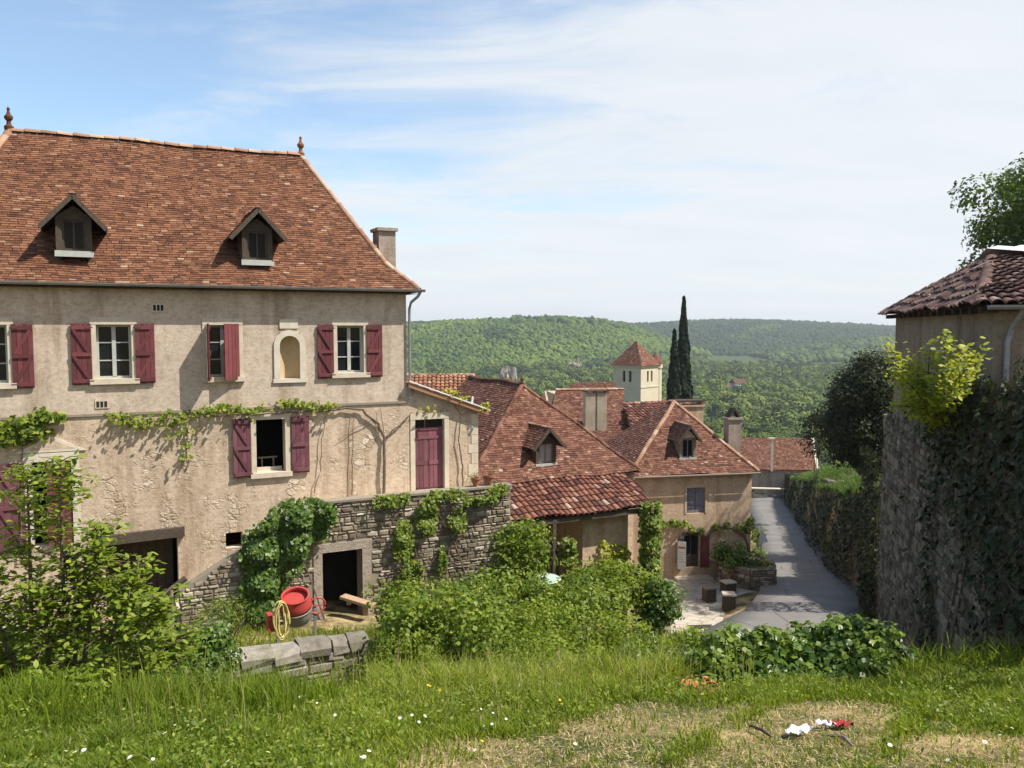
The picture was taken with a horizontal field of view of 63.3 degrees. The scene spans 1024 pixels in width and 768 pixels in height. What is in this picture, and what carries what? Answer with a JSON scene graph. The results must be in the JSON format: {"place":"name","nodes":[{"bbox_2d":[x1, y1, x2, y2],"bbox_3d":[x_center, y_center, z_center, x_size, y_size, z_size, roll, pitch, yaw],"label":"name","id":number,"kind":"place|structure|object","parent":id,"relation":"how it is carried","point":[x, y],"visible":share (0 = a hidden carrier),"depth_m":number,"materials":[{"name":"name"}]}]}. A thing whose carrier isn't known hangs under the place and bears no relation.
{"place":"outdoors","nodes":[
{"label":"outdoors","id":0,"kind":"place"},
{"bbox_2d":[0,0,1023,325],"label":"sky","id":1,"kind":"structure","parent":0,"point":[616,160],"materials":[{"name":"blue"}]},
{"bbox_2d":[10,334,1023,767],"bbox_3d":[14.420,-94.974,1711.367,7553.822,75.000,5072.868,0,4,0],"label":"ground","id":2,"kind":"structure","parent":0,"point":[344,612],"depth_m":6.48,"materials":[{"name":"soil"}]},
{"bbox_2d":[0,620,92,677],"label":"dogwood bush","id":3,"kind":"object","parent":2,"relation":"on","point":[55,655],"visible":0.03,"depth_m":9.98,"materials":[{"name":"green plant"}]},
{"bbox_2d":[3,656,130,700],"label":"comfrey clump","id":4,"kind":"object","parent":2,"relation":"on","point":[92,672],"visible":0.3,"depth_m":8.28,"materials":[{"name":"green plant"}]},
{"bbox_2d":[0,449,213,684],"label":"young tree","id":5,"kind":"object","parent":2,"relation":"on","point":[148,604],"visible":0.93,"depth_m":8.95,"materials":[{"name":"green plant"}]},
{"bbox_2d":[40,599,184,674],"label":"spindle bush","id":6,"kind":"object","parent":2,"relation":"on","point":[95,654],"visible":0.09,"depth_m":11.16,"materials":[{"name":"green plant"}]},
{"bbox_2d":[156,576,187,630],"bbox_3d":[-7.914,5.210,19.149,0.844,1.515,0.138,-2,4,-23],"label":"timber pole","id":7,"kind":"object","parent":2,"relation":"on","point":[184,579],"visible":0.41,"depth_m":19.14,"materials":[{"name":"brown wood"}]},
{"bbox_2d":[0,658,344,728],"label":"iris leaves","id":8,"kind":"object","parent":2,"relation":"on","point":[271,688],"visible":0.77,"depth_m":7.59,"materials":[{"name":"green plant"}]},
{"bbox_2d":[133,609,246,679],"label":"box bush","id":9,"kind":"object","parent":2,"relation":"on","point":[218,648],"visible":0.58,"depth_m":10.93,"materials":[{"name":"green plant"}]},
{"bbox_2d":[148,663,236,691],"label":"burdock clump","id":10,"kind":"object","parent":2,"relation":"on","point":[198,675],"visible":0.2,"depth_m":8.60,"materials":[{"name":"green plant"}]},
{"bbox_2d":[190,590,264,648],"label":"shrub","id":11,"kind":"object","parent":2,"relation":"on","point":[231,611],"visible":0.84,"depth_m":17.95,"materials":[{"name":"green plant"}]},
{"bbox_2d":[0,107,490,631],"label":"farmhouse","id":12,"kind":"object","parent":2,"relation":"on","point":[142,277],"visible":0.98,"depth_m":21.39,"materials":[{"name":"paint"}]},
{"bbox_2d":[0,317,16,388],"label":"window","id":13,"kind":"structure","parent":12,"relation":"in","point":[6,373],"depth_m":19.07,"materials":[{"name":"grey paint"}]},
{"bbox_2d":[0,406,68,559],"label":"climbing vine","id":14,"kind":"object","parent":12,"relation":"attached to","point":[29,426],"visible":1,"depth_m":19.11,"materials":[{"name":"green plant"}]},
{"bbox_2d":[89,317,139,384],"bbox_3d":[-9.603,-0.804,20.033,1.080,1.600,0.315,-2,4,-26],"label":"window","id":15,"kind":"structure","parent":12,"relation":"in","point":[112,358],"depth_m":20.09,"materials":[{"name":"grey paint"}]},
{"bbox_2d":[105,538,173,609],"bbox_3d":[-9.629,4.804,21.492,1.590,1.970,0.070,-2,4,-26],"label":"plank door","id":16,"kind":"structure","parent":12,"relation":"in","point":[165,554],"depth_m":21.60,"materials":[{"name":"brown wood"}]},
{"bbox_2d":[202,318,244,382],"bbox_3d":[-7.381,-0.867,21.167,1.030,1.610,0.390,-2,4,-26],"label":"window","id":17,"kind":"structure","parent":12,"relation":"in","point":[216,325],"depth_m":21.16,"materials":[{"name":"grey paint"}]},
{"bbox_2d":[99,398,411,494],"bbox_3d":[-6.274,1.855,21.511,7.898,2.972,0.500,-2,4,-26],"label":"grape vine","id":18,"kind":"object","parent":12,"relation":"attached to","point":[143,422],"visible":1,"depth_m":21.13,"materials":[{"name":"green plant"}]},
{"bbox_2d":[332,319,370,377],"bbox_3d":[-4.414,-0.970,22.585,1.050,1.580,0.315,-2,4,-26],"label":"window","id":19,"kind":"structure","parent":12,"relation":"in","point":[347,339],"depth_m":22.65,"materials":[{"name":"grey paint"}]},
{"bbox_2d":[420,387,489,485],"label":"climbing rose","id":20,"kind":"object","parent":12,"relation":"attached to","point":[486,406],"visible":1,"depth_m":23.96,"materials":[{"name":"green plant"}]},
{"bbox_2d":[213,630,368,686],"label":"garden wall","id":21,"kind":"structure","parent":2,"relation":"on","point":[344,644],"depth_m":13.29,"materials":[{"name":"stone"}]},
{"bbox_2d":[266,586,325,642],"bbox_3d":[-4.222,4.927,16.304,1.136,1.842,0.754,-2,4,-26],"label":"cement mixer","id":22,"kind":"object","parent":2,"relation":"on","point":[297,600],"visible":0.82,"depth_m":16.16,"materials":[{"name":"red metal"}]},
{"bbox_2d":[273,600,289,639],"bbox_3d":[-4.396,4.504,15.828,0.345,0.771,0.125,-2,4,-26],"label":"garden hose","id":23,"kind":"object","parent":22,"relation":"hanging from","point":[276,620],"visible":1,"depth_m":15.80,"materials":[{"name":"yellow rubber"}]},
{"bbox_2d":[93,620,516,685],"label":"yard grass","id":24,"kind":"structure","parent":2,"relation":"on","point":[246,628],"depth_m":19.38,"materials":[{"name":"green plant"}]},
{"bbox_2d":[174,477,512,631],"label":"stone terrace","id":25,"kind":"structure","parent":2,"relation":"on","point":[353,555],"depth_m":21.50,"materials":[{"name":"stone"}]},
{"bbox_2d":[237,496,338,625],"bbox_3d":[-5.406,4.402,20.104,2.395,3.280,0.558,-2,4,-26],"label":"ivy","id":26,"kind":"object","parent":25,"relation":"attached to","point":[307,521],"visible":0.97,"depth_m":19.99,"materials":[{"name":"green plant"}]},
{"bbox_2d":[372,483,508,586],"bbox_3d":[-1.806,4.278,21.978,3.874,3.081,0.345,-2,4,-26],"label":"wall creeper","id":27,"kind":"object","parent":25,"relation":"attached to","point":[402,543],"depth_m":21.75,"materials":[{"name":"green plant"}]},
{"bbox_2d":[467,472,479,485],"bbox_3d":[-1.052,2.553,22.587,0.425,0.432,0.321,-2,4,-26],"label":"flower pot","id":28,"kind":"object","parent":25,"relation":"on","point":[475,480],"visible":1,"depth_m":22.57,"materials":[{"name":"ceramic"}]},
{"bbox_2d":[483,465,495,484],"bbox_3d":[-0.555,2.486,22.824,0.476,0.533,0.314,0,4,-2],"label":"flower pot","id":29,"kind":"object","parent":25,"relation":"on","point":[488,477],"visible":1,"depth_m":22.74,"materials":[{"name":"ceramic"}]},
{"bbox_2d":[339,593,375,615],"bbox_3d":[-3.884,5.601,20.945,0.931,0.455,0.282,2,4,23],"label":"bench","id":30,"kind":"object","parent":2,"relation":"on","point":[348,599],"visible":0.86,"depth_m":20.89,"materials":[{"name":"brown wood"}]},
{"bbox_2d":[331,625,449,683],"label":"thistle clump","id":31,"kind":"object","parent":2,"relation":"on","point":[405,643],"visible":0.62,"depth_m":9.65,"materials":[{"name":"green plant"}]},
{"bbox_2d":[363,609,463,667],"bbox_3d":[-1.623,4.360,13.517,1.494,1.581,1.402,3,5,33],"label":"ivy mound","id":32,"kind":"object","parent":2,"relation":"on","point":[402,656],"visible":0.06,"depth_m":13.27,"materials":[{"name":"green plant"}]},
{"bbox_2d":[360,575,493,626],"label":"elder bush","id":33,"kind":"object","parent":2,"relation":"on","point":[392,593],"visible":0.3,"depth_m":17.77,"materials":[{"name":"green plant"}]},
{"bbox_2d":[107,619,757,733],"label":"grass stalks","id":34,"kind":"object","parent":2,"relation":"on","point":[341,683],"depth_m":7.82,"materials":[{"name":"green plant"}]},
{"bbox_2d":[407,373,475,394],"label":"orange roofed house","id":35,"kind":"structure","parent":2,"relation":"on","point":[441,382],"depth_m":46.05,"materials":[{"name":"tile"}]},
{"bbox_2d":[367,581,551,668],"bbox_3d":[-0.754,3.885,12.730,2.688,1.822,2.204,1,4,19],"label":"bramble bush","id":36,"kind":"object","parent":2,"relation":"on","point":[456,610],"visible":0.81,"depth_m":12.26,"materials":[{"name":"green plant"}]},
{"bbox_2d":[499,365,516,380],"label":"rock outcrop","id":37,"kind":"object","parent":2,"relation":"on","point":[512,375],"visible":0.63,"depth_m":799.44,"materials":[{"name":"stone"}]},
{"bbox_2d":[319,602,703,688],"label":"slope grass","id":38,"kind":"structure","parent":2,"relation":"on","point":[680,633],"depth_m":24.98,"materials":[{"name":"green plant"}]},
{"bbox_2d":[0,636,1023,767],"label":"meadow grass","id":39,"kind":"structure","parent":2,"relation":"on","point":[92,734],"depth_m":6.87,"materials":[{"name":"green plant"}]},
{"bbox_2d":[478,515,557,608],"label":"lilac bush","id":40,"kind":"object","parent":2,"relation":"on","point":[523,536],"visible":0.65,"depth_m":22.63,"materials":[{"name":"green plant"}]},
{"bbox_2d":[430,562,609,654],"bbox_3d":[0.109,4.657,15.697,3.379,2.272,2.750,1,4,14],"label":"hazel bush","id":41,"kind":"object","parent":2,"relation":"on","point":[571,595],"visible":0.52,"depth_m":15.76,"materials":[{"name":"green plant"}]},
{"bbox_2d":[469,628,573,673],"bbox_3d":[0.200,3.314,9.769,1.470,0.906,1.099,0,4,0],"label":"cow parsley","id":42,"kind":"object","parent":2,"relation":"on","point":[514,649],"visible":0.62,"depth_m":9.78,"materials":[{"name":"green plant"}]},
{"bbox_2d":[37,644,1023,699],"bbox_3d":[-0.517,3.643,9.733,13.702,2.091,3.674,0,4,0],"label":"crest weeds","id":43,"kind":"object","parent":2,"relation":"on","point":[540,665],"visible":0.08,"depth_m":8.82,"materials":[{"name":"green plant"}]},
{"bbox_2d":[529,573,560,604],"bbox_3d":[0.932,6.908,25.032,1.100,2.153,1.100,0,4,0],"label":"garden table","id":44,"kind":"object","parent":2,"relation":"on","point":[551,577],"visible":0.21,"depth_m":24.91,"materials":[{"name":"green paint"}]},
{"bbox_2d":[452,375,651,637],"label":"brown roofed house","id":45,"kind":"structure","parent":2,"relation":"on","point":[562,472],"depth_m":30.32,"materials":[{"name":"red tile"}]},
{"bbox_2d":[511,542,557,618],"bbox_3d":[0.682,7.746,30.252,2.190,3.800,0.075,-2,4,-26],"label":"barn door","id":46,"kind":"structure","parent":45,"relation":"in","point":[542,561],"depth_m":30.32,"materials":[{"name":"brown wood"}]},
{"bbox_2d":[557,535,578,580],"bbox_3d":[1.924,6.606,28.188,0.858,2.965,0.379,-2,5,-30],"label":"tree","id":47,"kind":"object","parent":45,"relation":"hanging from","point":[566,558],"visible":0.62,"depth_m":28.09,"materials":[{"name":"green plant"}]},
{"bbox_2d":[598,539,633,614],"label":"wall rose","id":48,"kind":"object","parent":45,"relation":"attached to","point":[605,545],"depth_m":29.53,"materials":[{"name":"green plant"}]},
{"bbox_2d":[637,499,662,634],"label":"porch creeper","id":49,"kind":"object","parent":45,"relation":"attached to","point":[648,547],"visible":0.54,"depth_m":29.40,"materials":[{"name":"green plant"}]},
{"bbox_2d":[568,361,581,365],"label":"rock outcrop","id":50,"kind":"object","parent":2,"relation":"on","point":[574,363],"visible":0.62,"depth_m":968.27,"materials":[{"name":"stone"}]},
{"bbox_2d":[543,387,629,441],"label":"chimney house","id":51,"kind":"structure","parent":2,"relation":"on","point":[598,413],"depth_m":50.39,"materials":[{"name":"red tile"}]},
{"bbox_2d":[502,596,671,665],"bbox_3d":[1.085,3.913,11.990,2.630,1.518,2.111,0,4,0],"label":"nettle bush","id":52,"kind":"object","parent":2,"relation":"on","point":[614,626],"visible":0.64,"depth_m":12.09,"materials":[{"name":"green plant"}]},
{"bbox_2d":[542,567,633,646],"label":"garden bush","id":53,"kind":"object","parent":2,"relation":"on","point":[617,588],"visible":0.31,"depth_m":20.32,"materials":[{"name":"green plant"}]},
{"bbox_2d":[406,317,812,377],"bbox_3d":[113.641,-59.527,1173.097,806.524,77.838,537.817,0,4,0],"label":"hill forest","id":54,"kind":"object","parent":2,"relation":"on","point":[461,341],"visible":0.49,"depth_m":1141.14,"materials":[{"name":"green plant"}]},
{"bbox_2d":[551,567,671,639],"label":"bush","id":55,"kind":"object","parent":2,"relation":"on","point":[640,587],"visible":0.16,"depth_m":27.40,"materials":[{"name":"plant"}]},
{"bbox_2d":[566,553,661,633],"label":"honeysuckle bush","id":56,"kind":"object","parent":2,"relation":"on","point":[622,571],"visible":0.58,"depth_m":27.16,"materials":[{"name":"green plant"}]},
{"bbox_2d":[611,341,662,401],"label":"church tower","id":57,"kind":"structure","parent":2,"relation":"on","point":[637,370],"depth_m":152.55,"materials":[{"name":"paint"}]},
{"bbox_2d":[609,622,692,665],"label":"dock clump","id":58,"kind":"object","parent":2,"relation":"on","point":[643,639],"visible":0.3,"depth_m":9.71,"materials":[{"name":"green plant"}]},
{"bbox_2d":[622,400,692,425],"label":"roof","id":59,"kind":"structure","parent":2,"relation":"on","point":[634,411],"depth_m":51.38,"materials":[{"name":"tile"}]},
{"bbox_2d":[630,573,688,635],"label":"laurel bush","id":60,"kind":"object","parent":2,"relation":"on","point":[660,612],"visible":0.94,"depth_m":26.68,"materials":[{"name":"green plant"}]},
{"bbox_2d":[427,355,893,436],"bbox_3d":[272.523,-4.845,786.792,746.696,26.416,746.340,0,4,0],"label":"valley woods","id":61,"kind":"object","parent":2,"relation":"on","point":[775,382],"visible":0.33,"depth_m":768.76,"materials":[{"name":"green plant"}]},
{"bbox_2d":[666,328,681,400],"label":"cypress tree","id":62,"kind":"object","parent":2,"relation":"on","point":[673,387],"visible":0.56,"depth_m":115.63,"materials":[{"name":"green plant"}]},
{"bbox_2d":[605,399,760,581],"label":"cream house","id":63,"kind":"structure","parent":2,"relation":"on","point":[695,472],"depth_m":39.15,"materials":[{"name":"beige paint"}]},
{"bbox_2d":[677,541,685,569],"bbox_3d":[7.871,7.962,38.490,0.380,1.300,0.045,1,4,19],"label":"notice board","id":64,"kind":"object","parent":63,"relation":"attached to","point":[681,561],"visible":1,"depth_m":38.47,"materials":[{"name":"white paint"}]},
{"bbox_2d":[684,535,697,566],"bbox_3d":[8.411,7.851,39.158,0.780,1.530,0.060,-1,4,-11],"label":"door","id":65,"kind":"structure","parent":63,"relation":"in","point":[691,541],"depth_m":39.16,"materials":[{"name":"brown wood"}]},
{"bbox_2d":[662,517,755,553],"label":"cottage vine","id":66,"kind":"object","parent":63,"relation":"attached to","point":[677,523],"visible":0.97,"depth_m":38.99,"materials":[{"name":"green plant"}]},
{"bbox_2d":[677,296,693,398],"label":"cypress tree","id":67,"kind":"object","parent":2,"relation":"on","point":[684,351],"visible":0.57,"depth_m":119.27,"materials":[{"name":"green plant"}]},
{"bbox_2d":[662,624,716,656],"bbox_3d":[2.202,3.401,9.941,0.802,0.970,0.662,-2,4,-29],"label":"willow sprout","id":68,"kind":"object","parent":2,"relation":"on","point":[691,640],"visible":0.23,"depth_m":9.96,"materials":[{"name":"green plant"}]},
{"bbox_2d":[362,696,1023,767],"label":"dry grass","id":69,"kind":"structure","parent":2,"relation":"on","point":[498,759],"depth_m":6.10,"materials":[{"name":"beige plant"}]},
{"bbox_2d":[749,724,772,737],"bbox_3d":[1.906,2.652,6.338,0.031,0.103,0.368,-1,4,-10],"label":"broken stick","id":70,"kind":"object","parent":69,"relation":"on","point":[760,729],"visible":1,"depth_m":6.34,"materials":[{"name":"grey wood"}]},
{"bbox_2d":[784,723,813,734],"bbox_3d":[2.181,2.629,6.321,0.220,0.051,0.188,-2,-10,-29],"label":"plastic sheet","id":71,"kind":"object","parent":69,"relation":"on","point":[794,729],"visible":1,"depth_m":6.29,"materials":[{"name":"white paint"}]},
{"bbox_2d":[815,719,835,727],"bbox_3d":[2.469,2.667,6.525,0.160,0.050,0.147,1,-10,17],"label":"paper scrap","id":72,"kind":"object","parent":69,"relation":"on","point":[823,722],"visible":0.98,"depth_m":6.51,"materials":[{"name":"white paper"}]},
{"bbox_2d":[826,734,845,737],"bbox_3d":[2.416,2.621,6.169,0.162,0.046,0.027,3,5,38],"label":"broken stick","id":73,"kind":"object","parent":69,"relation":"on","point":[832,735],"visible":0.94,"depth_m":6.18,"materials":[{"name":"brown wood"}]},
{"bbox_2d":[827,719,853,727],"bbox_3d":[2.575,2.667,6.524,0.170,0.050,0.165,-1,-10,-11],"label":"red cloth","id":74,"kind":"object","parent":69,"relation":"on","point":[839,723],"visible":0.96,"depth_m":6.50,"materials":[{"name":"red fabric"}]},
{"bbox_2d":[834,732,853,746],"bbox_3d":[2.439,2.608,6.083,0.031,0.113,0.385,0,4,3],"label":"broken stick","id":75,"kind":"object","parent":69,"relation":"on","point":[846,740],"visible":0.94,"depth_m":6.03,"materials":[{"name":"grey wood"}]},
{"bbox_2d":[679,676,720,691],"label":"broken tiles","id":76,"kind":"object","parent":2,"relation":"on","point":[695,682],"visible":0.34,"depth_m":8.45,"materials":[{"name":"ceramic"}]},
{"bbox_2d":[510,314,895,362],"bbox_3d":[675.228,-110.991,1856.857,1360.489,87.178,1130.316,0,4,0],"label":"forest","id":77,"kind":"object","parent":2,"relation":"on","point":[822,341],"visible":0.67,"depth_m":1812.11,"materials":[{"name":"green plant"}]},
{"bbox_2d":[726,379,745,386],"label":"distant farm","id":78,"kind":"object","parent":2,"relation":"on","point":[734,382],"visible":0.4,"depth_m":733.34,"materials":[{"name":"pink paint"}]},
{"bbox_2d":[750,526,767,557],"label":"corner weed","id":79,"kind":"object","parent":2,"relation":"on","point":[755,537],"visible":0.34,"depth_m":41.56,"materials":[{"name":"green plant"}]},
{"bbox_2d":[758,527,767,555],"bbox_3d":[11.829,8.178,39.176,0.480,3.004,0.090,-1,4,-11],"label":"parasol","id":80,"kind":"object","parent":2,"relation":"on","point":[762,538],"visible":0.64,"depth_m":39.06,"materials":[{"name":"grey fabric"}]},
{"bbox_2d":[751,556,776,583],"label":"verge bush","id":81,"kind":"object","parent":2,"relation":"on","point":[761,562],"visible":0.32,"depth_m":37.56,"materials":[{"name":"green plant"}]},
{"bbox_2d":[751,487,784,497],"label":"parapet","id":82,"kind":"structure","parent":2,"relation":"on","point":[760,492],"depth_m":86.72,"materials":[{"name":"stone"}]},
{"bbox_2d":[703,419,845,466],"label":"woods","id":83,"kind":"object","parent":2,"relation":"on","point":[767,430],"visible":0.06,"depth_m":408.79,"materials":[{"name":"green plant"}]},
{"bbox_2d":[741,437,818,487],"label":"roadside house","id":84,"kind":"structure","parent":2,"relation":"on","point":[773,460],"depth_m":90.00,"materials":[{"name":"red tile"}]},
{"bbox_2d":[698,479,873,632],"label":"verge grass","id":85,"kind":"structure","parent":2,"relation":"on","point":[862,613],"depth_m":39.86,"materials":[{"name":"green plant"}]},
{"bbox_2d":[673,613,923,690],"bbox_3d":[3.146,3.154,9.014,3.027,1.131,1.456,0,4,0],"label":"ivy hedge","id":86,"kind":"object","parent":2,"relation":"on","point":[842,646],"visible":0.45,"depth_m":9.05,"materials":[{"name":"green plant"}]},
{"bbox_2d":[796,408,831,483],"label":"holm bush","id":87,"kind":"object","parent":2,"relation":"on","point":[809,437],"visible":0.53,"depth_m":62.38,"materials":[{"name":"green plant"}]},
{"bbox_2d":[784,473,878,611],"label":"roadside wall","id":88,"kind":"structure","parent":2,"relation":"on","point":[855,574],"depth_m":44.03,"materials":[{"name":"grey stone"}]},
{"bbox_2d":[784,474,880,597],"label":"bank creeper","id":89,"kind":"object","parent":88,"relation":"attached to","point":[847,507],"visible":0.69,"depth_m":45.87,"materials":[{"name":"green plant"}]},
{"bbox_2d":[789,461,880,593],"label":"bank grass","id":90,"kind":"structure","parent":2,"relation":"on","point":[852,483],"depth_m":61.77,"materials":[{"name":"green plant"}]},
{"bbox_2d":[810,346,894,483],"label":"evergreen tree","id":91,"kind":"object","parent":2,"relation":"on","point":[859,402],"visible":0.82,"depth_m":45.18,"materials":[{"name":"green plant"}]},
{"bbox_2d":[855,445,880,618],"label":"corner ivy","id":92,"kind":"object","parent":2,"relation":"on","point":[867,536],"visible":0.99,"depth_m":29.20,"materials":[{"name":"green plant"}]},
{"bbox_2d":[877,382,1023,659],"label":"garden wall","id":93,"kind":"structure","parent":2,"relation":"on","point":[901,572],"depth_m":15.62,"materials":[{"name":"grey stone"}]},
{"bbox_2d":[882,329,991,435],"bbox_3d":[6.434,0.114,12.767,1.374,1.932,6.040,2,4,26],"label":"golden shrub","id":94,"kind":"object","parent":93,"relation":"on","point":[932,408],"visible":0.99,"depth_m":12.68,"materials":[{"name":"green plant"}]},
{"bbox_2d":[870,357,1023,664],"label":"wall ivy","id":95,"kind":"object","parent":93,"relation":"attached to","point":[993,545],"depth_m":11.68,"materials":[{"name":"green plant"}]},
{"bbox_2d":[878,245,1023,412],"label":"grey house","id":96,"kind":"structure","parent":2,"relation":"on","point":[981,295],"depth_m":13.82,"materials":[{"name":"paint"}]},
{"bbox_2d":[897,624,1023,674],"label":"tall grass","id":97,"kind":"structure","parent":2,"relation":"on","point":[992,660],"depth_m":9.78,"materials":[{"name":"green plant"}]},
{"bbox_2d":[947,152,1023,269],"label":"ash tree","id":98,"kind":"object","parent":2,"relation":"on","point":[1007,226],"visible":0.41,"depth_m":33.64,"materials":[{"name":"green plant"}]},
{"bbox_2d":[546,382,616,403],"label":"ridge house","id":99,"kind":"structure","parent":0,"point":[550,395],"depth_m":62.47,"materials":[{"name":"red tile"}]},
{"bbox_2d":[637,577,758,636],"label":"courtyard","id":100,"kind":"structure","parent":0,"point":[700,611],"depth_m":35.19,"materials":[{"name":"stone"}]},
{"bbox_2d":[701,585,716,602],"bbox_3d":[8.489,9.042,35.747,0.500,0.620,0.500,-1,4,-12],"label":"stone block","id":101,"kind":"object","parent":100,"relation":"on","point":[709,592],"depth_m":35.55,"materials":[{"name":"brown stone"}]},
{"bbox_2d":[721,591,735,611],"bbox_3d":[9.033,9.070,34.606,0.540,0.720,0.540,1,4,8],"label":"stone block","id":102,"kind":"object","parent":100,"relation":"on","point":[728,600],"depth_m":34.37,"materials":[{"name":"brown stone"}]},
{"bbox_2d":[720,579,736,592],"bbox_3d":[9.624,9.019,36.966,0.540,0.500,0.540,-1,4,-20],"label":"stone block","id":103,"kind":"object","parent":100,"relation":"on","point":[727,584],"depth_m":36.79,"materials":[{"name":"grey stone"}]},
{"bbox_2d":[716,554,776,590],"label":"planter wall","id":104,"kind":"structure","parent":100,"relation":"on","point":[748,576],"depth_m":37.31,"materials":[{"name":"stone"}]},
{"bbox_2d":[709,539,761,571],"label":"planter bush","id":105,"kind":"object","parent":104,"relation":"in","point":[723,552],"visible":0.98,"depth_m":37.83,"materials":[{"name":"green plant"}]},
{"bbox_2d":[687,624,711,628],"bbox_3d":[7.439,9.548,32.667,1.000,0.022,0.360,0,4,-5],"label":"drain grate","id":106,"kind":"object","parent":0,"point":[706,625],"visible":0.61,"depth_m":32.76,"materials":[{"name":"metal"}]},
{"bbox_2d":[671,498,864,656],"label":"road","id":107,"kind":"structure","parent":0,"point":[809,586],"depth_m":36.75,"materials":[{"name":"grey asphalt"}]}
]}

